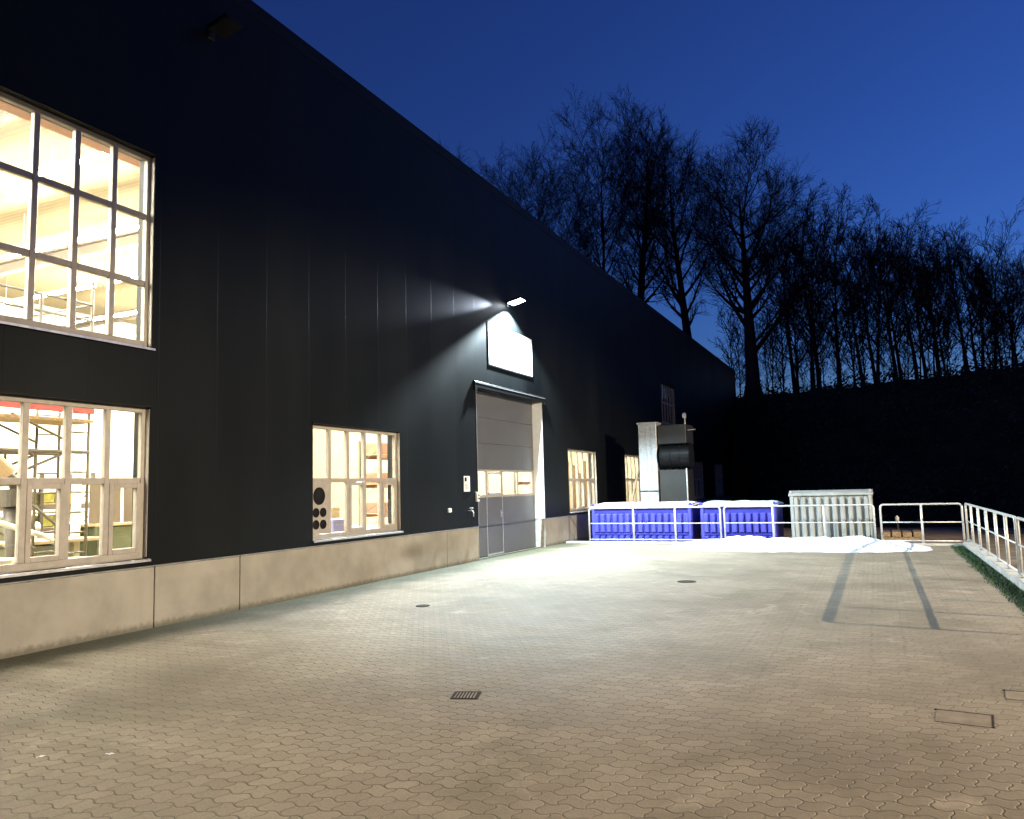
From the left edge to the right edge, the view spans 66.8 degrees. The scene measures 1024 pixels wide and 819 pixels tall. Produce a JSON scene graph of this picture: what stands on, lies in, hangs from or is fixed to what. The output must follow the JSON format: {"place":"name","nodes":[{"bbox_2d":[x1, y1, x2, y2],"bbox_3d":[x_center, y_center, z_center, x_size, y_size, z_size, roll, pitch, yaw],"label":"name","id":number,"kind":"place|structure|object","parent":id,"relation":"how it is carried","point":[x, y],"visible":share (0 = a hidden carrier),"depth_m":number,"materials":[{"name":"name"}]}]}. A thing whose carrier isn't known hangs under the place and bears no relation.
{"place":"outdoors","nodes":[
{"label":"outdoors","id":0,"kind":"place"},
{"bbox_2d":[0,516,83,556],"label":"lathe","id":1,"kind":"object","parent":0,"point":[37,526],"visible":0.09,"depth_m":15.94,"materials":[{"name":"metal"}]},
{"bbox_2d":[0,410,93,556],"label":"scaffold tower","id":2,"kind":"structure","parent":0,"point":[37,420],"depth_m":12.91,"materials":[{"name":"metal"}]},
{"bbox_2d":[331,518,343,531],"bbox_3d":[-4.040,2.639,17.609,0.457,0.315,0.600,-4,-6,25],"label":"plastic crate","id":3,"kind":"object","parent":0,"point":[337,524],"visible":0.36,"depth_m":17.39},
{"bbox_2d":[0,543,1023,818],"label":"yard paving","id":4,"kind":"structure","parent":0,"point":[622,681],"depth_m":6.11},
{"bbox_2d":[0,0,736,658],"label":"industrial hall","id":5,"kind":"structure","parent":4,"relation":"on","point":[330,264],"depth_m":13.01,"materials":[{"name":"metal"}]},
{"bbox_2d":[0,455,52,557],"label":"extraction pipe","id":6,"kind":"object","parent":5,"relation":"on","point":[8,498],"visible":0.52,"depth_m":9.80,"materials":[{"name":"metal"}]},
{"bbox_2d":[0,401,94,413],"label":"girder","id":7,"kind":"object","parent":5,"relation":"attached to","point":[6,404],"visible":0.43,"depth_m":12.35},
{"bbox_2d":[0,283,94,556],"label":"mezzanine","id":8,"kind":"object","parent":5,"relation":"on","point":[76,497],"visible":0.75,"depth_m":15.03,"materials":[{"name":"paint"}]},
{"bbox_2d":[0,472,95,538],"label":"shelf rack","id":9,"kind":"object","parent":5,"relation":"on","point":[41,505],"visible":0.2,"depth_m":17.88,"materials":[{"name":"metal"}]},
{"bbox_2d":[32,491,53,503],"bbox_3d":[-11.088,2.066,18.213,0.600,0.273,0.360,-4,-6,25],"label":"storage bin","id":10,"kind":"object","parent":9,"relation":"on","point":[48,498],"visible":0.44,"depth_m":18.09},
{"bbox_2d":[0,259,96,304],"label":"ceiling light","id":11,"kind":"object","parent":5,"relation":"hanging from","point":[60,291],"visible":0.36,"depth_m":23.67,"materials":[{"name":"white plastic"}]},
{"bbox_2d":[0,537,98,556],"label":"workbench","id":12,"kind":"object","parent":5,"relation":"on","point":[41,544],"visible":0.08,"depth_m":14.13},
{"bbox_2d":[3,189,138,258],"bbox_3d":[-10.893,-4.592,19.082,4.900,1.065,0.100,-4,-6,25],"label":"ceiling light","id":13,"kind":"object","parent":5,"relation":"hanging from","point":[119,229],"visible":0.73,"depth_m":18.75,"materials":[{"name":"white plastic"}]},
{"bbox_2d":[39,131,109,175],"bbox_3d":[-7.248,-5.184,14.160,4.900,1.065,0.100,-4,-6,25],"label":"ceiling light","id":14,"kind":"object","parent":5,"relation":"hanging from","point":[66,164],"visible":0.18,"depth_m":14.61,"materials":[{"name":"white plastic"}]},
{"bbox_2d":[0,390,153,577],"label":"window","id":15,"kind":"structure","parent":5,"relation":"in","point":[23,561],"depth_m":9.07,"materials":[{"name":"beige wood"}]},
{"bbox_2d":[0,83,158,350],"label":"window","id":16,"kind":"structure","parent":5,"relation":"in","point":[32,175],"depth_m":9.39,"materials":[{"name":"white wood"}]},
{"bbox_2d":[80,521,131,555],"bbox_3d":[-8.582,3.135,17.974,1.000,1.116,3.100,-4,-6,25],"label":"workbench","id":17,"kind":"object","parent":5,"relation":"on","point":[121,534],"visible":0.16,"depth_m":16.95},
{"bbox_2d":[89,484,100,523],"bbox_3d":[-8.984,1.982,16.759,0.040,0.950,0.280,-4,-6,25],"label":"board","id":18,"kind":"object","parent":17,"relation":"on","point":[94,502],"visible":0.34,"depth_m":16.71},
{"bbox_2d":[113,488,120,522],"bbox_3d":[-8.795,2.042,17.158,0.040,0.900,0.330,-4,-6,25],"label":"board","id":19,"kind":"object","parent":17,"relation":"on","point":[117,506],"visible":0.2,"depth_m":17.21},
{"bbox_2d":[123,488,131,521],"bbox_3d":[-8.627,2.099,17.512,0.040,0.850,0.280,-4,-6,25],"label":"board","id":20,"kind":"object","parent":17,"relation":"on","point":[127,507],"visible":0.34,"depth_m":17.45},
{"bbox_2d":[76,310,136,321],"bbox_3d":[-13.291,-3.762,26.667,4.900,1.065,0.100,-4,-6,25],"label":"ceiling light","id":21,"kind":"object","parent":5,"relation":"hanging from","point":[117,314],"visible":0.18,"depth_m":26.69,"materials":[{"name":"white plastic"}]},
{"bbox_2d":[206,12,243,40],"bbox_3d":[-4.217,-5.561,11.334,0.473,0.220,0.340,-4,-6,25],"label":"wall floodlight","id":22,"kind":"object","parent":5,"relation":"attached to","point":[224,25],"depth_m":11.29,"materials":[{"name":"metal"}]},
{"bbox_2d":[312,422,403,542],"bbox_3d":[-2.784,1.307,14.049,0.190,1.983,2.680,-4,-6,25],"label":"window","id":23,"kind":"structure","parent":5,"relation":"in","point":[321,486],"depth_m":13.97,"materials":[{"name":"beige wood"}]},
{"bbox_2d":[358,441,387,527],"bbox_3d":[-3.904,2.922,28.377,0.880,3.396,4.480,-4,-6,25],"label":"pallet rack","id":24,"kind":"object","parent":5,"relation":"on","point":[372,456],"visible":0.12,"depth_m":26.61,"materials":[{"name":"metal"}]},
{"bbox_2d":[366,443,386,454],"bbox_3d":[-4.590,1.381,27.072,0.650,0.387,0.817,-4,-6,25],"label":"carton","id":25,"kind":"object","parent":24,"relation":"on","point":[371,448],"visible":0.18,"depth_m":26.74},
{"bbox_2d":[366,502,387,512],"bbox_3d":[-4.558,3.382,26.827,0.650,0.357,0.724,-4,-6,25],"label":"carton","id":26,"kind":"object","parent":24,"relation":"on","point":[369,505],"visible":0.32,"depth_m":26.56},
{"bbox_2d":[476,391,535,557],"bbox_3d":[-0.226,1.616,20.124,0.131,4.148,4.200,-4,-6,25],"label":"sectional door","id":27,"kind":"structure","parent":5,"relation":"in","point":[504,424],"depth_m":20.20,"materials":[{"name":"grey metal"}]},
{"bbox_2d":[487,321,532,377],"bbox_3d":[-0.013,-1.526,20.345,0.017,1.095,2.728,-4,-6,25],"label":"sign board","id":28,"kind":"object","parent":5,"relation":"attached to","point":[510,350],"visible":1,"depth_m":20.21,"materials":[{"name":"white paint"}]},
{"bbox_2d":[567,448,596,512],"bbox_3d":[2.230,2.262,24.754,0.190,1.983,2.680,-4,-6,25],"label":"window","id":29,"kind":"structure","parent":5,"relation":"in","point":[578,480],"depth_m":24.94,"materials":[{"name":"white glass"}]},
{"bbox_2d":[625,454,640,501],"bbox_3d":[4.741,2.741,30.116,0.190,1.983,2.680,-4,-6,25],"label":"window","id":30,"kind":"structure","parent":5,"relation":"in","point":[632,480],"depth_m":29.94,"materials":[{"name":"white glass"}]},
{"bbox_2d":[660,382,675,424],"bbox_3d":[7.165,0.192,35.767,0.190,2.658,2.680,-4,-6,25],"label":"window","id":31,"kind":"structure","parent":5,"relation":"in","point":[671,402],"depth_m":36.07,"materials":[{"name":"black glass"}]},
{"bbox_2d":[693,461,703,498],"bbox_3d":[9.746,3.694,40.804,0.190,1.983,2.680,-4,-6,25],"label":"window","id":32,"kind":"structure","parent":5,"relation":"in","point":[697,471],"depth_m":41.28,"materials":[{"name":"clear glass"}]},
{"bbox_2d":[714,463,723,496],"bbox_3d":[12.248,4.171,46.148,0.190,1.983,2.680,-4,-6,25],"label":"window","id":33,"kind":"structure","parent":5,"relation":"in","point":[719,480],"depth_m":46.71,"materials":[{"name":"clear glass"}]},
{"bbox_2d":[450,691,481,698],"bbox_3d":[-0.369,2.308,6.248,0.218,0.026,0.218,-2,-6,6],"label":"drain grate","id":34,"kind":"object","parent":4,"relation":"on","point":[466,695],"visible":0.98,"depth_m":6.24,"materials":[{"name":"metal"}]},
{"bbox_2d":[667,535,932,552],"bbox_3d":[6.750,3.279,19.002,6.700,0.300,2.740,-4,-6,25],"label":"snow heap","id":35,"kind":"object","parent":4,"relation":"on","point":[845,544],"visible":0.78,"depth_m":18.48,"materials":[{"name":"snow"}]},
{"bbox_2d":[934,708,994,727],"bbox_3d":[3.095,2.126,5.327,0.362,0.026,0.316,-5,-7,30],"label":"access cover","id":36,"kind":"object","parent":4,"relation":"on","point":[964,718],"visible":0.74,"depth_m":5.31,"materials":[{"name":"concrete"}]},
{"bbox_2d":[951,545,1023,615],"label":"grass","id":37,"kind":"structure","parent":4,"relation":"on","point":[981,568],"depth_m":12.65,"materials":[{"name":"plant"}]},
{"bbox_2d":[1002,689,1023,700],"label":"access cover","id":38,"kind":"object","parent":4,"relation":"on","point":[1014,695],"visible":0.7,"depth_m":5.84,"materials":[{"name":"concrete"}]},
{"bbox_2d":[569,465,576,508],"bbox_3d":[2.162,3.169,27.430,0.050,2.400,0.500,-4,-6,25],"label":"timber board","id":39,"kind":"object","parent":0,"point":[574,489],"visible":0.38,"depth_m":27.53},
{"bbox_2d":[252,0,1023,397],"label":"sky","id":40,"kind":"structure","parent":0,"point":[900,102],"materials":[{"name":"blue"}]},
{"bbox_2d":[663,367,1023,527],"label":"hill bank","id":41,"kind":"structure","parent":0,"point":[958,450],"depth_m":42.90,"materials":[{"name":"plant"}]},
{"bbox_2d":[475,121,621,271],"bbox_3d":[2.885,-11.033,66.256,15.080,25.877,14.468,-4,-6,25],"label":"bare tree","id":42,"kind":"object","parent":41,"relation":"on","point":[550,194],"visible":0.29,"depth_m":64.77,"materials":[{"name":"black plant"}]},
{"bbox_2d":[543,85,666,284],"bbox_3d":[7.981,-12.177,65.175,11.214,27.509,12.554,-2,-6,3],"label":"bare tree","id":43,"kind":"object","parent":41,"relation":"on","point":[588,176],"visible":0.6,"depth_m":63.91,"materials":[{"name":"black plant"}]},
{"bbox_2d":[582,83,720,309],"bbox_3d":[10.667,-12.267,62.338,8.927,26.314,9.965,2,-7,-34],"label":"bare tree","id":44,"kind":"object","parent":41,"relation":"on","point":[641,284],"visible":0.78,"depth_m":61.51,"materials":[{"name":"black plant"}]},
{"bbox_2d":[592,100,744,337],"bbox_3d":[12.986,-12.440,61.289,11.262,25.093,10.328,-4,-6,25],"label":"bare tree","id":45,"kind":"object","parent":41,"relation":"on","point":[679,295],"visible":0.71,"depth_m":60.80,"materials":[{"name":"black plant"}]},
{"bbox_2d":[707,290,744,378],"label":"sapling","id":46,"kind":"object","parent":41,"relation":"on","point":[723,328],"visible":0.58,"depth_m":60.91,"materials":[{"name":"black plant"}]},
{"bbox_2d":[719,309,744,396],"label":"sapling","id":47,"kind":"object","parent":41,"relation":"on","point":[738,335],"visible":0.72,"depth_m":59.62,"materials":[{"name":"black plant"}]},
{"bbox_2d":[647,117,854,395],"bbox_3d":[17.057,-11.399,56.469,14.812,21.699,14.534,-4,-6,25],"label":"bare tree","id":48,"kind":"object","parent":41,"relation":"on","point":[727,257],"visible":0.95,"depth_m":56.62,"materials":[{"name":"black plant"}]},
{"bbox_2d":[749,304,782,393],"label":"sapling","id":49,"kind":"object","parent":41,"relation":"on","point":[764,348],"visible":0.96,"depth_m":56.52,"materials":[{"name":"black plant"}]},
{"bbox_2d":[755,299,792,393],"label":"sapling","id":50,"kind":"object","parent":41,"relation":"on","point":[770,357],"visible":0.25,"depth_m":62.32,"materials":[{"name":"black plant"}]},
{"bbox_2d":[766,332,787,390],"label":"sapling","id":51,"kind":"object","parent":41,"relation":"on","point":[776,360],"visible":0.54,"depth_m":60.07,"materials":[{"name":"black plant"}]},
{"bbox_2d":[761,292,796,391],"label":"sapling","id":52,"kind":"object","parent":41,"relation":"on","point":[784,353],"visible":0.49,"depth_m":58.35,"materials":[{"name":"black plant"}]},
{"bbox_2d":[754,267,822,390],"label":"slim tree","id":53,"kind":"object","parent":41,"relation":"on","point":[795,339],"visible":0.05,"depth_m":63.18,"materials":[{"name":"black plant"}]},
{"bbox_2d":[737,215,847,392],"bbox_3d":[21.792,-8.174,59.153,8.089,16.103,6.921,-2,-6,5],"label":"slim tree","id":54,"kind":"object","parent":41,"relation":"on","point":[793,378],"visible":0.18,"depth_m":59.03,"materials":[{"name":"black plant"}]},
{"bbox_2d":[754,178,844,388],"bbox_3d":[21.415,-8.452,57.024,6.784,15.577,7.451,3,-8,-40],"label":"slim tree","id":55,"kind":"object","parent":41,"relation":"on","point":[818,375],"visible":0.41,"depth_m":55.85,"materials":[{"name":"black plant"}]},
{"bbox_2d":[783,294,816,392],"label":"sapling","id":56,"kind":"object","parent":41,"relation":"on","point":[798,366],"visible":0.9,"depth_m":55.16,"materials":[{"name":"black plant"}]},
{"bbox_2d":[771,226,843,360],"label":"slim tree","id":57,"kind":"object","parent":41,"relation":"on","point":[806,310],"visible":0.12,"depth_m":59.39,"materials":[{"name":"black plant"}]},
{"bbox_2d":[774,214,856,390],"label":"slim tree","id":58,"kind":"object","parent":41,"relation":"on","point":[818,298],"visible":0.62,"depth_m":55.19,"materials":[{"name":"black plant"}]},
{"bbox_2d":[808,304,838,388],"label":"sapling","id":59,"kind":"object","parent":41,"relation":"on","point":[821,341],"visible":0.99,"depth_m":53.95,"materials":[{"name":"black plant"}]},
{"bbox_2d":[821,304,853,378],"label":"sapling","id":60,"kind":"object","parent":41,"relation":"on","point":[833,344],"visible":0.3,"depth_m":58.41,"materials":[{"name":"black plant"}]},
{"bbox_2d":[783,182,894,386],"bbox_3d":[22.577,-8.360,54.931,8.851,15.392,6.797,3,-8,-40],"label":"slim tree","id":61,"kind":"object","parent":41,"relation":"on","point":[838,366],"visible":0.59,"depth_m":55.10,"materials":[{"name":"black plant"}]},
{"bbox_2d":[800,221,895,386],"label":"slim tree","id":62,"kind":"object","parent":41,"relation":"on","point":[852,311],"visible":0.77,"depth_m":53.86,"materials":[{"name":"black plant"}]},
{"bbox_2d":[828,266,871,387],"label":"sapling","id":63,"kind":"object","parent":41,"relation":"on","point":[842,302],"visible":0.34,"depth_m":56.20,"materials":[{"name":"black plant"}]},
{"bbox_2d":[813,222,894,381],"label":"slim tree","id":64,"kind":"object","parent":41,"relation":"on","point":[873,364],"visible":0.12,"depth_m":60.62,"materials":[{"name":"black plant"}]},
{"bbox_2d":[837,275,874,382],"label":"sapling","id":65,"kind":"object","parent":41,"relation":"on","point":[854,342],"visible":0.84,"depth_m":53.56,"materials":[{"name":"black plant"}]},
{"bbox_2d":[841,276,882,382],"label":"sapling","id":66,"kind":"object","parent":41,"relation":"on","point":[864,371],"visible":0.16,"depth_m":60.96,"materials":[{"name":"black plant"}]},
{"bbox_2d":[837,192,920,380],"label":"slim tree","id":67,"kind":"object","parent":41,"relation":"on","point":[894,364],"visible":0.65,"depth_m":54.72,"materials":[{"name":"black plant"}]},
{"bbox_2d":[841,214,916,383],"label":"slim tree","id":68,"kind":"object","parent":41,"relation":"on","point":[888,252],"visible":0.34,"depth_m":56.68,"materials":[{"name":"black plant"}]},
{"bbox_2d":[862,281,895,383],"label":"sapling","id":69,"kind":"object","parent":41,"relation":"on","point":[877,317],"visible":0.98,"depth_m":52.91,"materials":[{"name":"black plant"}]},
{"bbox_2d":[736,342,1023,524],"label":"undergrowth","id":70,"kind":"object","parent":41,"relation":"on","point":[899,378],"visible":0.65,"depth_m":43.86,"materials":[{"name":"black plant"}]},
{"bbox_2d":[839,218,924,378],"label":"slim tree","id":71,"kind":"object","parent":41,"relation":"on","point":[898,352],"visible":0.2,"depth_m":57.81,"materials":[{"name":"black plant"}]},
{"bbox_2d":[870,303,901,380],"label":"sapling","id":72,"kind":"object","parent":41,"relation":"on","point":[890,367],"visible":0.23,"depth_m":58.97,"materials":[{"name":"black plant"}]},
{"bbox_2d":[852,197,943,376],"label":"slim tree","id":73,"kind":"object","parent":41,"relation":"on","point":[889,278],"visible":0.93,"depth_m":53.06,"materials":[{"name":"black plant"}]},
{"bbox_2d":[891,303,921,378],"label":"sapling","id":74,"kind":"object","parent":41,"relation":"on","point":[905,335],"visible":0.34,"depth_m":56.64,"materials":[{"name":"black plant"}]},
{"bbox_2d":[895,266,940,378],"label":"sapling","id":75,"kind":"object","parent":41,"relation":"on","point":[919,330],"visible":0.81,"depth_m":52.66,"materials":[{"name":"black plant"}]},
{"bbox_2d":[881,217,961,375],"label":"slim tree","id":76,"kind":"object","parent":41,"relation":"on","point":[923,363],"visible":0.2,"depth_m":56.34,"materials":[{"name":"black plant"}]},
{"bbox_2d":[916,314,941,376],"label":"sapling","id":77,"kind":"object","parent":41,"relation":"on","point":[929,365],"visible":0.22,"depth_m":58.95,"materials":[{"name":"black plant"}]},
{"bbox_2d":[911,245,960,376],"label":"sapling","id":78,"kind":"object","parent":41,"relation":"on","point":[934,345],"visible":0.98,"depth_m":51.58,"materials":[{"name":"black plant"}]},
{"bbox_2d":[911,243,960,374],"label":"sapling","id":79,"kind":"object","parent":41,"relation":"on","point":[945,347],"visible":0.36,"depth_m":53.50,"materials":[{"name":"black plant"}]},
{"bbox_2d":[904,233,971,370],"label":"slim tree","id":80,"kind":"object","parent":41,"relation":"on","point":[939,309],"visible":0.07,"depth_m":57.54,"materials":[{"name":"black plant"}]},
{"bbox_2d":[895,222,985,375],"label":"slim tree","id":81,"kind":"object","parent":41,"relation":"on","point":[936,355],"visible":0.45,"depth_m":54.13,"materials":[{"name":"black plant"}]},
{"bbox_2d":[892,216,992,372],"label":"slim tree","id":82,"kind":"object","parent":41,"relation":"on","point":[959,328],"visible":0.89,"depth_m":51.66,"materials":[{"name":"black plant"}]},
{"bbox_2d":[941,319,961,373],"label":"sapling","id":83,"kind":"object","parent":41,"relation":"on","point":[948,357],"visible":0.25,"depth_m":59.71,"materials":[{"name":"black plant"}]},
{"bbox_2d":[913,221,992,369],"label":"slim tree","id":84,"kind":"object","parent":41,"relation":"on","point":[967,323],"visible":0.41,"depth_m":54.09,"materials":[{"name":"black plant"}]},
{"bbox_2d":[933,228,1010,369],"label":"slim tree","id":85,"kind":"object","parent":41,"relation":"on","point":[971,334],"visible":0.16,"depth_m":55.16,"materials":[{"name":"black plant"}]},
{"bbox_2d":[951,243,1011,368],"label":"sapling","id":86,"kind":"object","parent":41,"relation":"on","point":[981,261],"visible":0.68,"depth_m":51.84,"materials":[{"name":"black plant"}]},
{"bbox_2d":[965,288,999,368],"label":"sapling","id":87,"kind":"object","parent":41,"relation":"on","point":[986,329],"visible":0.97,"depth_m":50.04,"materials":[{"name":"black plant"}]},
{"bbox_2d":[959,253,1005,368],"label":"sapling","id":88,"kind":"object","parent":41,"relation":"on","point":[983,322],"visible":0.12,"depth_m":56.38,"materials":[{"name":"black plant"}]},
{"bbox_2d":[959,279,1017,366],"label":"slim tree","id":89,"kind":"object","parent":41,"relation":"on","point":[999,330],"visible":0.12,"depth_m":56.77,"materials":[{"name":"black plant"}]},
{"bbox_2d":[958,200,1023,368],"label":"slim tree","id":90,"kind":"object","parent":41,"relation":"on","point":[995,341],"visible":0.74,"depth_m":51.55,"materials":[{"name":"black plant"}]},
{"bbox_2d":[977,248,1023,367],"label":"slim tree","id":91,"kind":"object","parent":41,"relation":"on","point":[1011,346],"visible":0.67,"depth_m":51.72,"materials":[{"name":"black plant"}]},
{"bbox_2d":[983,249,1023,366],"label":"slim tree","id":92,"kind":"object","parent":41,"relation":"on","point":[1010,332],"visible":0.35,"depth_m":53.86,"materials":[{"name":"black plant"}]},
{"bbox_2d":[993,271,1023,361],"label":"sapling","id":93,"kind":"object","parent":41,"relation":"on","point":[1016,329],"visible":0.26,"depth_m":56.67,"materials":[{"name":"black plant"}]},
{"bbox_2d":[1006,261,1023,347],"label":"slim tree","id":94,"kind":"object","parent":41,"relation":"on","point":[1015,275],"visible":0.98,"depth_m":50.61,"materials":[{"name":"black plant"}]},
{"bbox_2d":[784,527,1023,570],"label":"road","id":95,"kind":"structure","parent":0,"point":[943,533],"depth_m":27.95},
{"bbox_2d":[590,501,701,541],"bbox_3d":[4.130,3.617,23.555,3.100,1.640,1.721,-4,-6,25],"label":"waste container","id":96,"kind":"object","parent":95,"relation":"on","point":[650,531],"visible":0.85,"depth_m":22.81,"materials":[{"name":"metal"}]},
{"bbox_2d":[636,413,694,501],"bbox_3d":[5.264,2.386,25.640,1.870,4.450,1.277,-4,-6,25],"label":"dust extractor","id":97,"kind":"object","parent":95,"relation":"on","point":[662,448],"visible":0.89,"depth_m":25.28,"materials":[{"name":"metal"}]},
{"bbox_2d":[699,500,783,538],"bbox_3d":[6.654,3.437,22.389,2.150,1.634,1.721,-4,-6,25],"label":"waste container","id":98,"kind":"object","parent":95,"relation":"on","point":[740,514],"visible":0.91,"depth_m":21.69,"materials":[{"name":"metal"}]},
{"bbox_2d":[566,541,963,545],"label":"kerb","id":99,"kind":"structure","parent":95,"relation":"on","point":[673,542],"depth_m":21.86,"materials":[{"name":"concrete"}]},
{"bbox_2d":[588,506,721,541],"bbox_3d":[3.974,3.292,21.940,3.870,1.078,0.100,-4,-6,25],"label":"railing","id":100,"kind":"object","parent":99,"relation":"on","point":[633,523],"visible":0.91,"depth_m":21.91,"materials":[{"name":"metal"}]},
{"bbox_2d":[723,504,876,538],"bbox_3d":[7.457,3.040,20.332,3.800,1.078,0.100,-4,-6,25],"label":"railing","id":101,"kind":"object","parent":99,"relation":"on","point":[823,522],"visible":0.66,"depth_m":20.34,"materials":[{"name":"metal"}]},
{"bbox_2d":[879,503,965,543],"bbox_3d":[10.080,2.850,19.120,1.890,1.078,0.100,-4,-6,25],"label":"railing","id":102,"kind":"object","parent":99,"relation":"on","point":[923,540],"visible":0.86,"depth_m":19.07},
{"bbox_2d":[788,489,874,537],"bbox_3d":[8.845,3.150,21.383,2.100,1.890,1.711,-4,-6,25],"label":"waste container","id":103,"kind":"object","parent":95,"relation":"on","point":[835,513],"visible":0.66,"depth_m":20.67,"materials":[{"name":"silver metal"}]},
{"bbox_2d":[883,530,921,539],"bbox_3d":[13.631,4.400,27.151,1.300,0.320,1.150,-4,-6,25],"label":"timber pallet","id":104,"kind":"object","parent":95,"relation":"on","point":[909,535],"visible":0.73,"depth_m":26.71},
{"bbox_2d":[963,542,1023,589],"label":"kerb","id":105,"kind":"structure","parent":95,"relation":"on","point":[1009,574],"depth_m":13.61,"materials":[{"name":"concrete"}]},
{"bbox_2d":[964,503,1019,575],"bbox_3d":[9.398,2.460,15.375,0.100,1.023,7.500,-4,-6,25],"label":"railing","id":106,"kind":"object","parent":105,"relation":"on","point":[1007,540],"visible":0.77,"depth_m":14.13,"materials":[{"name":"metal"}]},
{"bbox_2d":[1015,517,1023,577],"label":"railing","id":107,"kind":"object","parent":105,"relation":"on","point":[1017,519],"visible":0.95,"depth_m":11.83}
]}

